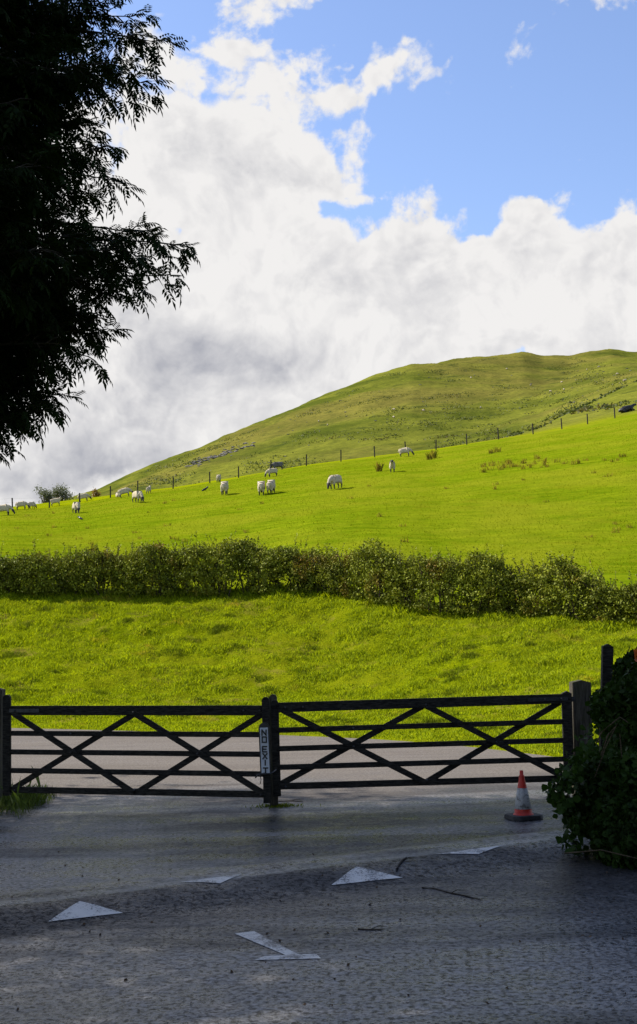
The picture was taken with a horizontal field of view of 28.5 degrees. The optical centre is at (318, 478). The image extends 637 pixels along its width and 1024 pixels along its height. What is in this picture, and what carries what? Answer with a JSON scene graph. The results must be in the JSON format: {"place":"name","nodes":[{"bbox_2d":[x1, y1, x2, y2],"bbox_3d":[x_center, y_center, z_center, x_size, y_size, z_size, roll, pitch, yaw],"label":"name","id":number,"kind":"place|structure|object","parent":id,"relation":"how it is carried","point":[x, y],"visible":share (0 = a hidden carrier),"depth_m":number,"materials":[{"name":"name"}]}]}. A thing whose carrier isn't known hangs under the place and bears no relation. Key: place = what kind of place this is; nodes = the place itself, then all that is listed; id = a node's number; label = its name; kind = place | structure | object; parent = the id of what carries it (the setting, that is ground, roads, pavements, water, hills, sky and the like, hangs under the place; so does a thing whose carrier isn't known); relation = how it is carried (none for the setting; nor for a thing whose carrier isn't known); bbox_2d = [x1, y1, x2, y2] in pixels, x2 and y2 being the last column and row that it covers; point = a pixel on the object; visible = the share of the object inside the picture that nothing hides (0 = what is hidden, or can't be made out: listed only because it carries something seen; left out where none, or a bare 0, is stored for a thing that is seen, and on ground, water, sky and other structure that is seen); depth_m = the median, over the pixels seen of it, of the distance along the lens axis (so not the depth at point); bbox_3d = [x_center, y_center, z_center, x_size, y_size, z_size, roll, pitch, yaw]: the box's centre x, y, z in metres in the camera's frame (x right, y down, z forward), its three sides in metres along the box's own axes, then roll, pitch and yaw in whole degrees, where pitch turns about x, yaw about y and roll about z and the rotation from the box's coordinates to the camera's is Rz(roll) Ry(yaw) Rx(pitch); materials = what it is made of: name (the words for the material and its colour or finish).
{"place":"outdoors","nodes":[
{"label":"outdoors","id":0,"kind":"place"},
{"bbox_2d":[0,728,636,1023],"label":"road","id":1,"kind":"structure","parent":0,"point":[71,971],"depth_m":9.32,"materials":[{"name":"grey asphalt"}]},
{"bbox_2d":[0,688,5,806],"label":"gate post","id":2,"kind":"object","parent":1,"relation":"on","point":[2,692],"visible":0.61,"depth_m":15.92,"materials":[{"name":"black wood"}]},
{"bbox_2d":[3,695,270,802],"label":"field gate","id":3,"kind":"structure","parent":2,"relation":"attached to","point":[206,754],"depth_m":15.23,"materials":[{"name":"wood"}]},
{"bbox_2d":[259,723,270,774],"bbox_3d":[-0.629,3.154,14.640,0.136,0.597,0.043,-1,-8,0],"label":"no exit sign","id":4,"kind":"object","parent":3,"relation":"attached to","point":[264,747],"visible":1,"depth_m":14.63,"materials":[{"name":"white metal"}]},
{"bbox_2d":[255,769,276,783],"bbox_3d":[-0.603,3.473,14.577,0.269,0.161,0.128,1,-8,-15],"label":"gate latch","id":5,"kind":"object","parent":3,"relation":"attached to","point":[264,773],"visible":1,"depth_m":14.55,"materials":[{"name":"metal"}]},
{"bbox_2d":[0,766,56,818],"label":"grass clump","id":6,"kind":"object","parent":1,"relation":"on","point":[17,801],"visible":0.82,"depth_m":15.66,"materials":[{"name":"green plant"}]},
{"bbox_2d":[48,901,121,921],"bbox_3d":[-1.680,3.098,8.937,0.380,0.060,0.440,-5,-8,25],"label":"painted triangle","id":7,"kind":"object","parent":1,"relation":"on","point":[80,909],"visible":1,"depth_m":9.02,"materials":[{"name":"paint"}]},
{"bbox_2d":[183,874,240,882],"bbox_3d":[-0.790,3.170,9.886,0.557,0.008,0.216,3,-9,-32],"label":"painted triangle","id":8,"kind":"object","parent":1,"relation":"on","point":[218,879],"visible":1,"depth_m":9.89,"materials":[{"name":"paint"}]},
{"bbox_2d":[269,694,277,806],"bbox_3d":[-0.549,3.387,15.277,0.113,1.493,0.100,-1,-8,0],"label":"gate post","id":9,"kind":"object","parent":1,"relation":"on","point":[274,800],"visible":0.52,"depth_m":15.23,"materials":[{"name":"black wood"}]},
{"bbox_2d":[235,931,319,959],"bbox_3d":[-0.279,3.001,8.063,0.395,0.004,0.896,0,-8,-13],"label":"painted arrow","id":10,"kind":"object","parent":1,"relation":"on","point":[256,937],"visible":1,"depth_m":7.96,"materials":[{"name":"paint"}]},
{"bbox_2d":[245,802,320,808],"bbox_3d":[-0.452,3.950,15.166,0.926,0.036,0.510,0,-8,-12],"label":"moss clump","id":11,"kind":"object","parent":1,"relation":"on","point":[276,805],"visible":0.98,"depth_m":15.13,"materials":[{"name":"green plant"}]},
{"bbox_2d":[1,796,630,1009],"bbox_3d":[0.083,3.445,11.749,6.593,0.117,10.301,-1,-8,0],"label":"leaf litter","id":12,"kind":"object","parent":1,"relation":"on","point":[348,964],"visible":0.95,"depth_m":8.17,"materials":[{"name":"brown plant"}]},
{"bbox_2d":[332,866,402,884],"bbox_3d":[0.392,3.199,10.055,0.411,0.066,0.498,-5,-9,25],"label":"painted triangle","id":13,"kind":"object","parent":1,"relation":"on","point":[357,874],"visible":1,"depth_m":10.16,"materials":[{"name":"paint"}]},
{"bbox_2d":[358,926,386,929],"bbox_3d":[0.370,3.037,8.463,0.205,0.019,0.064,0,-8,-10],"label":"twig","id":14,"kind":"object","parent":1,"relation":"on","point":[371,928],"visible":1,"depth_m":8.45,"materials":[{"name":"brown wood"}]},
{"bbox_2d":[396,857,412,868],"bbox_3d":[0.706,3.232,10.533,0.092,0.055,0.360,-5,-9,28],"label":"twig","id":15,"kind":"object","parent":1,"relation":"on","point":[400,862],"visible":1,"depth_m":10.56,"materials":[{"name":"brown wood"}]},
{"bbox_2d":[422,887,480,899],"bbox_3d":[1.076,3.172,9.619,0.162,0.021,0.677,4,-10,-37],"label":"twig","id":16,"kind":"object","parent":1,"relation":"on","point":[452,892],"visible":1,"depth_m":9.60,"materials":[{"name":"brown wood"}]},
{"bbox_2d":[439,845,501,853],"bbox_3d":[1.381,3.268,10.980,0.746,0.017,0.158,3,-9,-30],"label":"painted triangle","id":17,"kind":"object","parent":1,"relation":"on","point":[476,851],"visible":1,"depth_m":10.96,"materials":[{"name":"paint"}]},
{"bbox_2d":[504,770,542,821],"bbox_3d":[2.218,3.434,13.611,0.355,0.519,0.355,1,-8,-18],"label":"traffic cone","id":18,"kind":"object","parent":1,"relation":"on","point":[523,809],"visible":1,"depth_m":13.53,"materials":[{"name":"plastic"}]},
{"bbox_2d":[569,680,592,793],"bbox_3d":[3.284,3.335,15.666,0.301,1.616,0.255,-1,-8,0],"label":"gate post","id":19,"kind":"object","parent":1,"relation":"on","point":[580,690],"visible":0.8,"depth_m":15.63,"materials":[{"name":"wood"}]},
{"bbox_2d":[271,691,574,796],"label":"field gate","id":20,"kind":"structure","parent":19,"relation":"attached to","point":[564,699],"depth_m":15.18,"materials":[{"name":"wood"}]},
{"bbox_2d":[600,644,613,746],"bbox_3d":[3.054,2.751,13.341,0.270,1.965,0.100,-1,-8,0],"label":"leaning post","id":21,"kind":"object","parent":1,"relation":"on","point":[607,650],"visible":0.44,"depth_m":13.40,"materials":[{"name":"brown wood"}]},
{"bbox_2d":[0,414,636,614],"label":"pasture","id":22,"kind":"structure","parent":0,"point":[478,505],"depth_m":70.74,"materials":[{"name":"green plant"}]},
{"bbox_2d":[0,504,14,514],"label":"sheep","id":23,"kind":"object","parent":22,"relation":"on","point":[4,507],"visible":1,"depth_m":91.95},
{"bbox_2d":[15,501,29,509],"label":"sheep","id":24,"kind":"object","parent":22,"relation":"on","point":[21,503],"visible":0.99,"depth_m":119.17},
{"bbox_2d":[28,501,36,508],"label":"sheep","id":25,"kind":"object","parent":22,"relation":"on","point":[33,503],"visible":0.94,"depth_m":120.79},
{"bbox_2d":[50,496,62,506],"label":"sheep","id":26,"kind":"object","parent":22,"relation":"on","point":[55,500],"visible":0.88,"depth_m":126.78},
{"bbox_2d":[72,502,79,512],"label":"sheep","id":27,"kind":"object","parent":22,"relation":"on","point":[76,506],"visible":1,"depth_m":89.15},
{"bbox_2d":[77,493,91,501],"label":"sheep","id":28,"kind":"object","parent":22,"relation":"on","point":[85,495],"visible":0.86,"depth_m":128.32},
{"bbox_2d":[118,487,132,496],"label":"sheep","id":29,"kind":"object","parent":22,"relation":"on","point":[123,491],"visible":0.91,"depth_m":110.21},
{"bbox_2d":[132,490,143,501],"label":"sheep","id":30,"kind":"object","parent":22,"relation":"on","point":[136,494],"visible":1,"depth_m":92.31},
{"bbox_2d":[146,485,150,492],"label":"sheep","id":31,"kind":"object","parent":22,"relation":"on","point":[148,489],"visible":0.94,"depth_m":116.66},
{"bbox_2d":[220,481,228,494],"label":"sheep","id":32,"kind":"object","parent":22,"relation":"on","point":[224,486],"visible":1,"depth_m":89.19},
{"bbox_2d":[257,481,264,495],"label":"sheep","id":33,"kind":"object","parent":22,"relation":"on","point":[261,486],"visible":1,"depth_m":83.64},
{"bbox_2d":[266,480,275,493],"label":"sheep","id":34,"kind":"object","parent":22,"relation":"on","point":[270,486],"visible":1,"depth_m":83.69},
{"bbox_2d":[264,468,277,476],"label":"sheep","id":35,"kind":"object","parent":22,"relation":"on","point":[269,471],"visible":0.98,"depth_m":109.40},
{"bbox_2d":[272,462,282,469],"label":"sheep","id":36,"kind":"object","parent":22,"relation":"on","point":[277,464],"visible":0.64,"depth_m":128.66},
{"bbox_2d":[9,403,636,507],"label":"wire fence","id":37,"kind":"object","parent":22,"relation":"on","point":[497,432],"visible":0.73,"depth_m":129.80,"materials":[{"name":"brown wood"}]},
{"bbox_2d":[327,475,341,488],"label":"sheep","id":38,"kind":"object","parent":22,"relation":"on","point":[334,479],"visible":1,"depth_m":81.28},
{"bbox_2d":[373,462,384,471],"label":"rush clump","id":39,"kind":"object","parent":22,"relation":"on","point":[379,468],"visible":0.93,"depth_m":95.89,"materials":[{"name":"green plant"}]},
{"bbox_2d":[389,460,394,471],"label":"sheep","id":40,"kind":"object","parent":22,"relation":"on","point":[391,464],"visible":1,"depth_m":92.45},
{"bbox_2d":[398,447,413,455],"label":"sheep","id":41,"kind":"object","parent":22,"relation":"on","point":[404,450],"visible":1,"depth_m":117.70},
{"bbox_2d":[424,451,432,459],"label":"rush clump","id":42,"kind":"object","parent":22,"relation":"on","point":[428,456],"visible":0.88,"depth_m":107.09,"materials":[{"name":"green plant"}]},
{"bbox_2d":[428,449,437,457],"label":"rush clump","id":43,"kind":"object","parent":22,"relation":"on","point":[434,453],"visible":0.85,"depth_m":108.12,"materials":[{"name":"green plant"}]},
{"bbox_2d":[618,403,636,412],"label":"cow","id":44,"kind":"object","parent":22,"relation":"on","point":[627,408],"visible":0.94,"depth_m":141.97},
{"bbox_2d":[0,583,636,756],"bbox_3d":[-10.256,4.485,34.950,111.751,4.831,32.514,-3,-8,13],"label":"grass bank","id":45,"kind":"structure","parent":0,"point":[211,661],"depth_m":41.23,"materials":[{"name":"plant"}]},
{"bbox_2d":[0,604,636,735],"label":"grass tufts","id":46,"kind":"object","parent":45,"relation":"on","point":[214,629],"visible":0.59,"depth_m":38.95,"materials":[{"name":"green plant"}]},
{"bbox_2d":[0,530,636,623],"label":"hedge","id":47,"kind":"object","parent":45,"relation":"on","point":[128,571],"visible":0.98,"depth_m":47.31,"materials":[{"name":"green plant"}]},
{"bbox_2d":[0,0,636,505],"label":"sky","id":48,"kind":"structure","parent":0,"point":[364,188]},
{"bbox_2d":[9,349,636,509],"bbox_3d":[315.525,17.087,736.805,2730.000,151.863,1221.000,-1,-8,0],"label":"hill","id":49,"kind":"structure","parent":0,"point":[525,369],"depth_m":366.20,"materials":[{"name":"green plant"}]},
{"bbox_2d":[32,486,56,502],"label":"bush","id":50,"kind":"object","parent":49,"relation":"on","point":[45,495],"visible":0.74,"depth_m":138.62,"materials":[{"name":"green plant"}]},
{"bbox_2d":[50,482,76,500],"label":"bush","id":51,"kind":"object","parent":49,"relation":"on","point":[58,492],"visible":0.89,"depth_m":139.80,"materials":[{"name":"green plant"}]},
{"bbox_2d":[90,487,100,496],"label":"shrub","id":52,"kind":"object","parent":49,"relation":"on","point":[95,492],"visible":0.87,"depth_m":140.84,"materials":[{"name":"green plant"}]},
{"bbox_2d":[111,358,636,490],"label":"scrub","id":53,"kind":"object","parent":49,"relation":"on","point":[587,407],"visible":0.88,"depth_m":317.33,"materials":[{"name":"green plant"}]},
{"bbox_2d":[185,366,631,467],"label":"scree","id":54,"kind":"structure","parent":49,"relation":"on","point":[212,457],"depth_m":348.69,"materials":[{"name":"stone"}]},
{"label":"ground","id":55,"kind":"structure","parent":0,"visible":0},
{"bbox_2d":[0,0,200,469],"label":"ash tree","id":56,"kind":"object","parent":55,"relation":"on","point":[42,316],"visible":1,"depth_m":14.09,"materials":[{"name":"green plant"}]},
{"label":"right verge","id":57,"kind":"structure","parent":0,"visible":0},
{"bbox_2d":[541,646,636,869],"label":"ivy bush","id":58,"kind":"object","parent":57,"relation":"on","point":[598,809],"visible":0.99,"depth_m":11.11,"materials":[{"name":"green plant"}]}
]}

